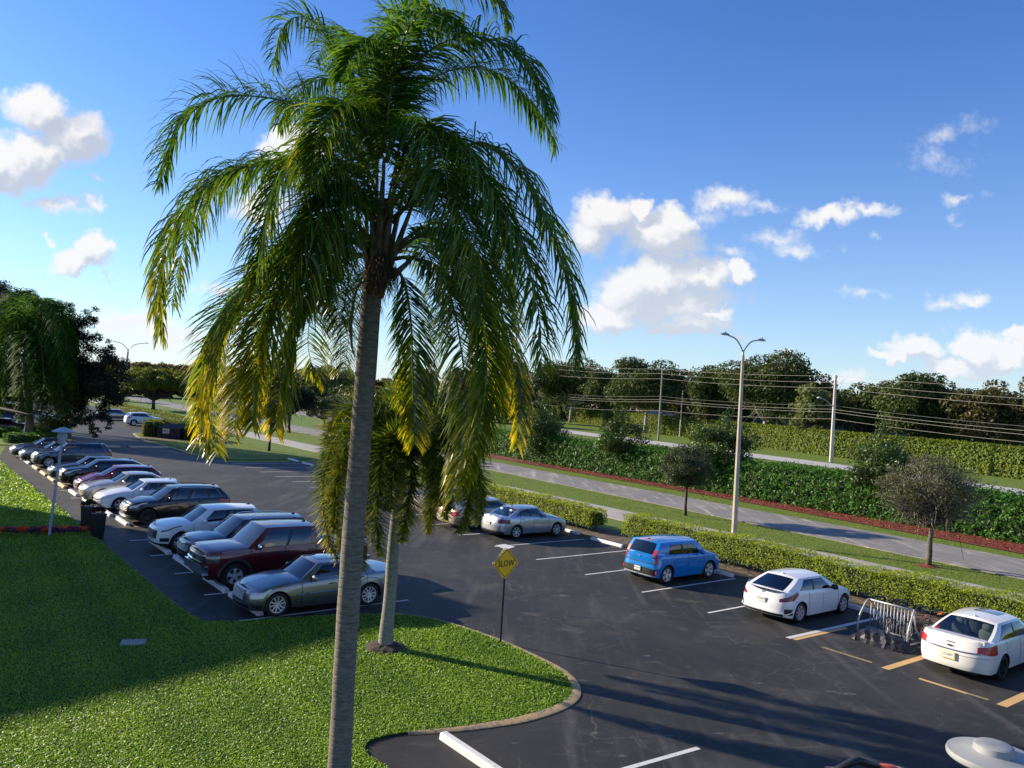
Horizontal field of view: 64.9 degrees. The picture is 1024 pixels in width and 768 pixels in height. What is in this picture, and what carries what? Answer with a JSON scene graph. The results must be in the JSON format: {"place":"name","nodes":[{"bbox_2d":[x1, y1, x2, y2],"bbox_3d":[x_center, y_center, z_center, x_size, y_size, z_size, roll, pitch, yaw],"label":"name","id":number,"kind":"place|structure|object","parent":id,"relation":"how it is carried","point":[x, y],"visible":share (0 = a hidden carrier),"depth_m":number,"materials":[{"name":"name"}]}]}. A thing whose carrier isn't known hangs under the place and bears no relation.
{"place":"outdoors","nodes":[
{"label":"outdoors","id":0,"kind":"place"},
{"bbox_2d":[0,461,70,517],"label":"lawn grass","id":1,"kind":"structure","parent":0,"point":[10,477],"depth_m":40.51,"materials":[{"name":"green plant"}]},
{"bbox_2d":[136,434,315,459],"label":"grass island","id":2,"kind":"structure","parent":0,"point":[240,454],"depth_m":74.33,"materials":[{"name":"green plant"}]},
{"bbox_2d":[140,436,189,440],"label":"dumpster pad","id":3,"kind":"object","parent":2,"relation":"on","point":[160,438],"visible":0.67,"depth_m":82.45,"materials":[{"name":"grey concrete"}]},
{"bbox_2d":[157,423,187,438],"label":"dumpster","id":4,"kind":"object","parent":3,"relation":"on","point":[168,430],"visible":0.97,"depth_m":83.41,"materials":[{"name":"black metal"}]},
{"bbox_2d":[141,418,193,436],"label":"enclosure hedge","id":5,"kind":"object","parent":2,"relation":"on","point":[149,429],"visible":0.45,"depth_m":84.41,"materials":[{"name":"green plant"}]},
{"bbox_2d":[259,397,291,450],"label":"young tree","id":6,"kind":"object","parent":2,"relation":"on","point":[269,441],"visible":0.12,"depth_m":76.43,"materials":[{"name":"green plant"}]},
{"bbox_2d":[0,462,572,767],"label":"lawn","id":7,"kind":"structure","parent":0,"point":[400,732],"depth_m":17.97,"materials":[{"name":"plant"}]},
{"bbox_2d":[2,532,86,537],"bbox_3d":[-19.225,6.005,32.145,4.065,0.030,1.278,4,-1,-27],"label":"flower bed","id":8,"kind":"object","parent":7,"relation":"on","point":[42,534],"visible":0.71,"depth_m":32.13,"materials":[{"name":"red plant"}]},
{"bbox_2d":[48,427,73,535],"bbox_3d":[-18.031,3.916,32.057,0.820,4.391,0.820,4,-1,0],"label":"garden lamp","id":9,"kind":"object","parent":8,"relation":"on","point":[63,432],"visible":0.97,"depth_m":32.00,"materials":[{"name":"grey metal"}]},
{"bbox_2d":[120,639,146,645],"bbox_3d":[-9.454,6.452,20.088,0.600,0.056,0.420,4,-1,-20],"label":"utility cover","id":10,"kind":"object","parent":7,"relation":"on","point":[129,642],"visible":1,"depth_m":20.04,"materials":[{"name":"concrete"}]},
{"bbox_2d":[136,0,597,767],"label":"queen palm","id":11,"kind":"object","parent":7,"relation":"on","point":[300,266],"visible":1,"depth_m":11.66,"materials":[{"name":"green plant"}]},
{"bbox_2d":[363,640,406,654],"bbox_3d":[-3.306,6.825,21.009,1.240,0.181,1.240,4,-1,0],"label":"mulch ring","id":12,"kind":"object","parent":7,"relation":"on","point":[375,646],"visible":0.8,"depth_m":20.74,"materials":[{"name":"brown soil"}]},
{"bbox_2d":[304,372,494,644],"bbox_3d":[-2.910,3.221,21.120,5.021,7.478,4.230,4,-1,0],"label":"foxtail palm","id":13,"kind":"object","parent":7,"relation":"on","point":[388,454],"visible":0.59,"depth_m":20.19,"materials":[{"name":"green plant"}]},
{"bbox_2d":[492,548,517,641],"bbox_3d":[-0.244,5.826,22.142,0.824,2.616,0.099,4,-1,-37],"label":"slow sign","id":14,"kind":"object","parent":7,"relation":"on","point":[505,563],"visible":1,"depth_m":22.11,"materials":[{"name":"yellow metal"}]},
{"bbox_2d":[0,399,1023,767],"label":"parking lot","id":15,"kind":"structure","parent":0,"point":[654,671],"depth_m":22.50,"materials":[{"name":"black asphalt"}]},
{"bbox_2d":[0,418,24,431],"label":"black sedan","id":16,"kind":"object","parent":15,"relation":"on","point":[8,422],"visible":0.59,"depth_m":77.64,"materials":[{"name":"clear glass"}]},
{"bbox_2d":[0,287,64,422],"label":"queen palm","id":17,"kind":"object","parent":15,"relation":"on","point":[29,292],"visible":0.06,"depth_m":83.78,"materials":[{"name":"green plant"}]},
{"bbox_2d":[0,435,71,444],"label":"grass bed","id":18,"kind":"object","parent":15,"relation":"on","point":[69,437],"visible":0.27,"depth_m":68.23,"materials":[{"name":"green plant"}]},
{"bbox_2d":[2,431,57,442],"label":"box hedge","id":19,"kind":"object","parent":18,"relation":"on","point":[16,437],"visible":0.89,"depth_m":68.91,"materials":[{"name":"green plant"}]},
{"bbox_2d":[0,290,87,433],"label":"queen palm","id":20,"kind":"object","parent":18,"relation":"on","point":[20,324],"visible":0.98,"depth_m":73.30,"materials":[{"name":"green plant"}]},
{"bbox_2d":[36,416,72,435],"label":"box hedge","id":21,"kind":"object","parent":18,"relation":"on","point":[42,428],"visible":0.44,"depth_m":77.57,"materials":[{"name":"green plant"}]},
{"bbox_2d":[0,280,135,438],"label":"live oak","id":22,"kind":"object","parent":18,"relation":"on","point":[90,372],"visible":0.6,"depth_m":75.80,"materials":[{"name":"green plant"}]},
{"bbox_2d":[9,437,69,454],"bbox_3d":[-34.585,4.687,59.971,4.857,1.485,2.201,4,-1,-38],"label":"dark blue sedan","id":23,"kind":"object","parent":15,"relation":"on","point":[15,449],"visible":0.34,"depth_m":58.79,"materials":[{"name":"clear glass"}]},
{"bbox_2d":[18,441,70,459],"bbox_3d":[-32.540,4.791,57.639,4.757,1.476,2.201,4,-1,-38],"label":"dark grey sedan","id":24,"kind":"object","parent":15,"relation":"on","point":[25,453],"visible":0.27,"depth_m":56.24,"materials":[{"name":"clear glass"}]},
{"bbox_2d":[31,441,111,467],"bbox_3d":[-30.209,4.791,55.274,4.863,1.711,2.265,4,-1,-38],"label":"grey blue suv","id":25,"kind":"object","parent":15,"relation":"on","point":[72,451],"visible":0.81,"depth_m":54.48,"materials":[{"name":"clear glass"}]},
{"bbox_2d":[47,455,112,476],"bbox_3d":[-25.936,5.109,49.609,4.707,1.473,2.201,4,-1,-38],"label":"black sedan","id":26,"kind":"object","parent":15,"relation":"on","point":[51,470],"visible":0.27,"depth_m":48.59,"materials":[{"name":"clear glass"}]},
{"bbox_2d":[79,499,98,530],"bbox_3d":[-17.799,5.492,33.827,0.601,1.328,0.710,3,-1,38],"label":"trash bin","id":27,"kind":"object","parent":15,"relation":"on","point":[85,515],"visible":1,"depth_m":33.66,"materials":[{"name":"black plastic"}]},
{"bbox_2d":[90,504,106,538],"bbox_3d":[-16.671,5.533,32.364,0.685,1.350,0.623,3,-1,38],"label":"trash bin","id":28,"kind":"object","parent":15,"relation":"on","point":[98,521],"visible":1,"depth_m":32.25,"materials":[{"name":"black plastic"}]},
{"bbox_2d":[58,458,144,484],"bbox_3d":[-24.096,5.154,47.495,4.762,1.563,2.220,4,-1,-38],"label":"black crossover","id":29,"kind":"object","parent":15,"relation":"on","point":[70,474],"visible":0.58,"depth_m":46.40,"materials":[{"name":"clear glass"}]},
{"bbox_2d":[102,409,126,418],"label":"grey sedan","id":30,"kind":"object","parent":15,"relation":"on","point":[117,414],"visible":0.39,"depth_m":109.24,"materials":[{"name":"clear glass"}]},
{"bbox_2d":[73,464,161,489],"bbox_3d":[-22.112,5.277,45.242,4.456,1.512,2.156,4,-1,-38],"label":"maroon hatchback","id":31,"kind":"object","parent":15,"relation":"on","point":[109,471],"visible":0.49,"depth_m":44.52,"materials":[{"name":"red metal"}]},
{"bbox_2d":[78,471,177,497],"bbox_3d":[-20.341,5.373,42.819,4.817,1.482,2.192,4,-1,-38],"label":"beige sedan","id":32,"kind":"object","parent":15,"relation":"on","point":[89,489],"visible":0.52,"depth_m":41.78,"materials":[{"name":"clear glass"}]},
{"bbox_2d":[93,478,180,510],"bbox_3d":[-18.269,5.476,40.445,4.907,1.479,2.219,4,-1,-38],"label":"white sedan","id":33,"kind":"object","parent":15,"relation":"on","point":[114,497],"visible":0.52,"depth_m":39.30,"materials":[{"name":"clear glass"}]},
{"bbox_2d":[123,412,162,425],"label":"white suv","id":34,"kind":"object","parent":15,"relation":"on","point":[133,418],"visible":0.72,"depth_m":100.57,"materials":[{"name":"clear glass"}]},
{"bbox_2d":[119,482,230,524],"bbox_3d":[-15.617,5.505,37.442,4.742,1.682,2.229,4,-1,-38],"label":"black suv","id":35,"kind":"object","parent":15,"relation":"on","point":[171,500],"visible":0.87,"depth_m":36.60,"materials":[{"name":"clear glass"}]},
{"bbox_2d":[147,503,259,551],"bbox_3d":[-12.176,5.662,32.387,4.530,1.672,2.229,4,-1,-38],"label":"white suv","id":36,"kind":"object","parent":15,"relation":"on","point":[170,531],"visible":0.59,"depth_m":31.39,"materials":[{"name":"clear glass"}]},
{"bbox_2d":[202,578,229,592],"bbox_3d":[-9.680,6.511,26.289,0.200,0.130,2.100,4,-1,-38],"label":"wheel stop","id":37,"kind":"object","parent":15,"relation":"on","point":[219,586],"visible":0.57,"depth_m":25.91,"materials":[{"name":"white concrete"}]},
{"bbox_2d":[177,510,303,557],"bbox_3d":[-9.930,5.748,30.279,4.915,1.732,2.292,4,-1,-38],"label":"navy suv","id":38,"kind":"object","parent":15,"relation":"on","point":[229,526],"visible":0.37,"depth_m":29.45,"materials":[{"name":"blue metal"}]},
{"bbox_2d":[184,519,369,587],"bbox_3d":[-8.035,5.724,27.975,5.988,1.962,2.415,4,-1,-38],"label":"pickup truck","id":39,"kind":"object","parent":15,"relation":"on","point":[252,547],"visible":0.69,"depth_m":26.69,"materials":[{"name":"metal"}]},
{"bbox_2d":[232,553,397,616],"bbox_3d":[-6.012,6.052,24.969,5.054,1.486,2.228,4,-1,-38],"label":"silver sedan","id":40,"kind":"object","parent":15,"relation":"on","point":[305,580],"visible":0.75,"depth_m":23.96,"materials":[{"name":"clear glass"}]},
{"bbox_2d":[411,488,463,516],"bbox_3d":[-3.252,6.448,44.429,4.607,1.612,2.229,4,-1,-38],"label":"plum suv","id":41,"kind":"object","parent":15,"relation":"on","point":[417,509],"visible":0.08,"depth_m":42.97,"materials":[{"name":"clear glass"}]},
{"bbox_2d":[439,731,501,767],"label":"wheel stop","id":42,"kind":"object","parent":15,"relation":"on","point":[466,750],"visible":1,"depth_m":15.12,"materials":[{"name":"white concrete"}]},
{"bbox_2d":[437,496,509,528],"bbox_3d":[-1.346,6.603,41.989,5.253,1.482,2.282,4,-1,-38],"label":"tan sedan","id":43,"kind":"object","parent":15,"relation":"on","point":[495,503],"visible":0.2,"depth_m":40.74,"materials":[{"name":"beige metal"}]},
{"bbox_2d":[396,613,580,734],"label":"curb","id":44,"kind":"structure","parent":15,"relation":"on","point":[572,699],"depth_m":17.20,"materials":[{"name":"beige concrete"}]},
{"bbox_2d":[481,503,565,538],"bbox_3d":[0.647,6.574,39.865,4.588,1.740,2.156,4,-1,-38],"label":"silver sedan","id":45,"kind":"object","parent":15,"relation":"on","point":[514,521],"visible":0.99,"depth_m":38.90,"materials":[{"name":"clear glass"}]},
{"bbox_2d":[622,747,699,767],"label":"stall line","id":46,"kind":"object","parent":15,"relation":"on","point":[663,757],"visible":1,"depth_m":15.57,"materials":[{"name":"white paint"}]},
{"bbox_2d":[623,533,718,583],"bbox_3d":[6.475,6.809,32.302,4.185,1.815,2.176,4,-1,-38],"label":"blue hatchback","id":47,"kind":"object","parent":15,"relation":"on","point":[664,558],"visible":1,"depth_m":31.29,"materials":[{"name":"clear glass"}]},
{"bbox_2d":[742,568,849,622],"bbox_3d":[9.960,7.143,27.864,4.552,1.474,2.174,4,-1,-38],"label":"white hatchback","id":48,"kind":"object","parent":15,"relation":"on","point":[797,595],"visible":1,"depth_m":26.79,"materials":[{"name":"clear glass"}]},
{"bbox_2d":[786,616,882,638],"bbox_3d":[10.667,7.904,26.231,5.751,0.001,0.170,4,-1,-37],"label":"stall line","id":49,"kind":"object","parent":15,"relation":"on","point":[824,629],"visible":1,"depth_m":25.91,"materials":[{"name":"white paint"}]},
{"bbox_2d":[825,756,901,767],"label":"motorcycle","id":50,"kind":"object","parent":15,"relation":"on","point":[853,761],"visible":1,"depth_m":13.09,"materials":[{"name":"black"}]},
{"bbox_2d":[847,603,892,617],"bbox_3d":[12.516,7.994,28.522,0.200,0.130,2.000,4,-1,-39],"label":"wheel stop","id":51,"kind":"object","parent":15,"relation":"on","point":[857,607],"visible":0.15,"depth_m":28.44,"materials":[{"name":"white concrete"}]},
{"bbox_2d":[850,628,916,653],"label":"rocks","id":52,"kind":"object","parent":15,"relation":"on","point":[881,639],"visible":1,"depth_m":24.24,"materials":[{"name":"black stone"}]},
{"bbox_2d":[856,598,920,645],"bbox_3d":[11.897,7.447,25.321,0.934,1.059,1.688,4,-1,-36],"label":"bike rack","id":53,"kind":"object","parent":15,"relation":"on","point":[909,627],"visible":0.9,"depth_m":25.25,"materials":[{"name":"grey metal"}]},
{"bbox_2d":[883,604,905,631],"bbox_3d":[12.209,7.479,25.662,1.693,1.027,0.609,5,-3,-43],"label":"bicycle","id":54,"kind":"object","parent":15,"relation":"on","point":[894,621],"visible":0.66,"depth_m":25.49,"materials":[{"name":"black metal"}]},
{"bbox_2d":[881,655,925,669],"bbox_3d":[12.483,7.988,23.825,5.701,0.001,0.220,4,-1,-38],"label":"stall line","id":55,"kind":"object","parent":15,"relation":"on","point":[902,663],"visible":0.5,"depth_m":22.74,"materials":[{"name":"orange paint"}]},
{"bbox_2d":[901,606,931,641],"bbox_3d":[12.674,7.503,25.156,1.693,1.027,0.609,4,1,-33],"label":"bicycle","id":56,"kind":"object","parent":15,"relation":"on","point":[922,612],"visible":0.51,"depth_m":25.17,"materials":[{"name":"black metal"}]},
{"bbox_2d":[921,607,1023,679],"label":"cream sedan","id":57,"kind":"object","parent":15,"relation":"on","point":[975,641],"visible":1,"depth_m":22.00,"materials":[{"name":"white metal"}]},
{"bbox_2d":[998,692,1023,706],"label":"stall line","id":58,"kind":"object","parent":15,"relation":"on","point":[1013,700],"visible":1,"depth_m":20.17,"materials":[{"name":"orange paint"}]},
{"bbox_2d":[0,370,1023,593],"bbox_3d":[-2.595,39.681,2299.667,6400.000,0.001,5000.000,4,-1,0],"label":"ground","id":59,"kind":"structure","parent":0,"point":[613,524],"depth_m":59.82,"materials":[{"name":"green plant"}]},
{"bbox_2d":[105,360,194,372],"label":"wood","id":60,"kind":"object","parent":59,"relation":"on","point":[143,365],"visible":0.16,"depth_m":331.22,"materials":[{"name":"green plant"}]},
{"bbox_2d":[114,366,192,409],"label":"spreading tree","id":61,"kind":"object","parent":59,"relation":"on","point":[153,384],"visible":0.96,"depth_m":145.87,"materials":[{"name":"green plant"}]},
{"bbox_2d":[107,401,216,432],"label":"clipped hedge","id":62,"kind":"object","parent":59,"relation":"on","point":[124,407],"visible":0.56,"depth_m":112.62,"materials":[{"name":"green plant"}]},
{"bbox_2d":[270,384,318,432],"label":"dark oak","id":63,"kind":"object","parent":59,"relation":"on","point":[306,400],"visible":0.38,"depth_m":106.33,"materials":[{"name":"green plant"}]},
{"bbox_2d":[90,369,557,423],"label":"wood","id":64,"kind":"object","parent":59,"relation":"on","point":[337,390],"visible":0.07,"depth_m":213.50,"materials":[{"name":"green plant"}]},
{"bbox_2d":[294,365,354,390],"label":"tree","id":65,"kind":"object","parent":59,"relation":"on","point":[341,378],"visible":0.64,"depth_m":295.21,"materials":[{"name":"green plant"}]},
{"bbox_2d":[301,395,347,425],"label":"grey shrub tree","id":66,"kind":"object","parent":59,"relation":"on","point":[322,405],"visible":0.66,"depth_m":114.91,"materials":[{"name":"green plant"}]},
{"bbox_2d":[441,366,489,395],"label":"tree","id":67,"kind":"object","parent":59,"relation":"on","point":[463,384],"visible":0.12,"depth_m":265.66,"materials":[{"name":"green plant"}]},
{"bbox_2d":[485,361,540,401],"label":"tree","id":68,"kind":"object","parent":59,"relation":"on","point":[535,394],"visible":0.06,"depth_m":228.10,"materials":[{"name":"green plant"}]},
{"bbox_2d":[94,361,1008,443],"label":"wood","id":69,"kind":"object","parent":59,"relation":"on","point":[378,383],"depth_m":412.78,"materials":[{"name":"brown plant"}]},
{"bbox_2d":[530,356,602,422],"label":"tree","id":70,"kind":"object","parent":59,"relation":"on","point":[561,383],"visible":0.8,"depth_m":232.69,"materials":[{"name":"green plant"}]},
{"bbox_2d":[577,367,629,425],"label":"tree","id":71,"kind":"object","parent":59,"relation":"on","point":[600,383],"visible":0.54,"depth_m":213.08,"materials":[{"name":"green plant"}]},
{"bbox_2d":[602,355,687,432],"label":"tree","id":72,"kind":"object","parent":59,"relation":"on","point":[631,384],"visible":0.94,"depth_m":187.09,"materials":[{"name":"green plant"}]},
{"bbox_2d":[312,425,1023,553],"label":"mulch bed","id":73,"kind":"object","parent":59,"relation":"on","point":[939,535],"visible":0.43,"depth_m":55.29,"materials":[{"name":"brown wood"}]},
{"bbox_2d":[514,396,571,450],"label":"clusia bush","id":74,"kind":"object","parent":73,"relation":"on","point":[540,427],"visible":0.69,"depth_m":83.79,"materials":[{"name":"green plant"}]},
{"bbox_2d":[591,405,651,458],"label":"clusia bush","id":75,"kind":"object","parent":73,"relation":"on","point":[621,429],"visible":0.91,"depth_m":74.84,"materials":[{"name":"green plant"}]},
{"bbox_2d":[687,406,765,469],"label":"clusia bush","id":76,"kind":"object","parent":73,"relation":"on","point":[722,438],"visible":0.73,"depth_m":66.30,"materials":[{"name":"green plant"}]},
{"bbox_2d":[476,425,1023,543],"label":"clusia hedge","id":77,"kind":"object","parent":73,"relation":"on","point":[799,485],"visible":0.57,"depth_m":61.13,"materials":[{"name":"green plant"}]},
{"bbox_2d":[843,419,926,504],"bbox_3d":[26.005,5.909,55.805,5.110,7.057,5.237,3,-1,44],"label":"clusia bush","id":78,"kind":"object","parent":73,"relation":"on","point":[884,457],"visible":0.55,"depth_m":55.38,"materials":[{"name":"green plant"}]},
{"bbox_2d":[666,368,696,416],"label":"tree","id":79,"kind":"object","parent":59,"relation":"on","point":[675,409],"visible":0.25,"depth_m":202.37,"materials":[{"name":"green plant"}]},
{"bbox_2d":[656,443,719,515],"bbox_3d":[10.900,6.066,50.793,3.866,4.635,4.032,4,-1,0],"label":"oak","id":80,"kind":"object","parent":59,"relation":"on","point":[686,475],"visible":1,"depth_m":49.99,"materials":[{"name":"green plant"}]},
{"bbox_2d":[686,364,735,428],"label":"tree","id":81,"kind":"object","parent":59,"relation":"on","point":[701,392],"visible":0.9,"depth_m":173.33,"materials":[{"name":"green plant"}]},
{"bbox_2d":[720,366,756,421],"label":"tree","id":82,"kind":"object","parent":59,"relation":"on","point":[744,413],"visible":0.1,"depth_m":183.91,"materials":[{"name":"green plant"}]},
{"bbox_2d":[709,348,822,427],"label":"tree","id":83,"kind":"object","parent":59,"relation":"on","point":[766,391],"visible":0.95,"depth_m":156.35,"materials":[{"name":"green plant"}]},
{"bbox_2d":[520,466,1023,557],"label":"verge grass","id":84,"kind":"structure","parent":59,"relation":"on","point":[792,514],"depth_m":54.93,"materials":[{"name":"green plant"}]},
{"bbox_2d":[535,395,1023,450],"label":"wood","id":85,"kind":"object","parent":59,"relation":"on","point":[786,418],"visible":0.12,"depth_m":213.77,"materials":[{"name":"green plant"}]},
{"bbox_2d":[549,406,1023,479],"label":"ficus hedge","id":86,"kind":"object","parent":59,"relation":"on","point":[986,459],"visible":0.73,"depth_m":136.24,"materials":[{"name":"green plant"}]},
{"bbox_2d":[787,383,838,432],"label":"tree","id":87,"kind":"object","parent":59,"relation":"on","point":[815,419],"visible":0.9,"depth_m":144.65,"materials":[{"name":"green plant"}]},
{"bbox_2d":[793,373,845,428],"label":"tree","id":88,"kind":"object","parent":59,"relation":"on","point":[824,385],"visible":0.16,"depth_m":156.47,"materials":[{"name":"green plant"}]},
{"bbox_2d":[817,375,837,461],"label":"utility pole","id":89,"kind":"object","parent":59,"relation":"on","point":[831,452],"visible":1,"depth_m":120.48,"materials":[{"name":"concrete"}]},
{"bbox_2d":[829,388,854,427],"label":"tree","id":90,"kind":"object","parent":59,"relation":"on","point":[839,423],"visible":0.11,"depth_m":173.34,"materials":[{"name":"green plant"}]},
{"bbox_2d":[830,382,889,436],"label":"tree","id":91,"kind":"object","parent":59,"relation":"on","point":[857,402],"visible":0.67,"depth_m":142.99,"materials":[{"name":"green plant"}]},
{"bbox_2d":[860,370,967,439],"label":"tree","id":92,"kind":"object","parent":59,"relation":"on","point":[918,406],"visible":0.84,"depth_m":134.76,"materials":[{"name":"green plant"}]},
{"bbox_2d":[871,436,1000,564],"bbox_3d":[19.836,5.668,38.380,5.638,6.232,5.435,4,-1,0],"label":"oak","id":93,"kind":"object","parent":59,"relation":"on","point":[933,503],"visible":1,"depth_m":37.81,"materials":[{"name":"green plant"}]},
{"bbox_2d":[938,379,1023,443],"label":"tree","id":94,"kind":"object","parent":59,"relation":"on","point":[985,411],"visible":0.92,"depth_m":128.98,"materials":[{"name":"green plant"}]},
{"bbox_2d":[1004,376,1023,449],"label":"tree","id":95,"kind":"object","parent":59,"relation":"on","point":[1019,428],"visible":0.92,"depth_m":127.10,"materials":[{"name":"green plant"}]},
{"bbox_2d":[0,0,1023,402],"label":"sky","id":96,"kind":"structure","parent":0,"point":[839,183],"materials":[{"name":"blue"}]},
{"bbox_2d":[85,399,1023,601],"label":"sidewalk","id":97,"kind":"structure","parent":0,"point":[614,513],"depth_m":48.45,"materials":[{"name":"concrete"}]},
{"bbox_2d":[721,331,765,538],"bbox_3d":[12.003,2.788,42.581,3.903,10.860,0.374,4,-1,-39],"label":"street lamp","id":98,"kind":"object","parent":97,"relation":"on","point":[736,490],"visible":0.98,"depth_m":42.52,"materials":[{"name":"metal"}]},
{"bbox_2d":[125,395,1023,579],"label":"road","id":99,"kind":"structure","parent":0,"point":[1008,566],"depth_m":49.78,"materials":[{"name":"grey asphalt"}]},
{"bbox_2d":[307,462,949,622],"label":"dirt bed","id":100,"kind":"object","parent":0,"point":[611,535],"visible":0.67,"depth_m":34.67,"materials":[{"name":"brown soil"}]},
{"bbox_2d":[319,448,607,529],"bbox_3d":[-5.524,6.522,54.894,1.794,1.547,32.708,4,-1,-38],"label":"clipped hedge","id":101,"kind":"object","parent":100,"relation":"on","point":[569,511],"visible":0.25,"depth_m":44.22,"materials":[{"name":"green plant"}]},
{"bbox_2d":[621,512,1023,622],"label":"clipped hedge","id":102,"kind":"object","parent":100,"relation":"on","point":[929,592],"visible":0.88,"depth_m":30.79,"materials":[{"name":"green plant"}]},
{"bbox_2d":[562,429,1023,494],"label":"sidewalk","id":103,"kind":"structure","parent":0,"point":[806,462],"depth_m":118.80,"materials":[{"name":"concrete"}]},
{"bbox_2d":[945,737,1023,767],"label":"flat top lamp","id":104,"kind":"object","parent":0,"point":[978,752],"visible":1,"depth_m":6.01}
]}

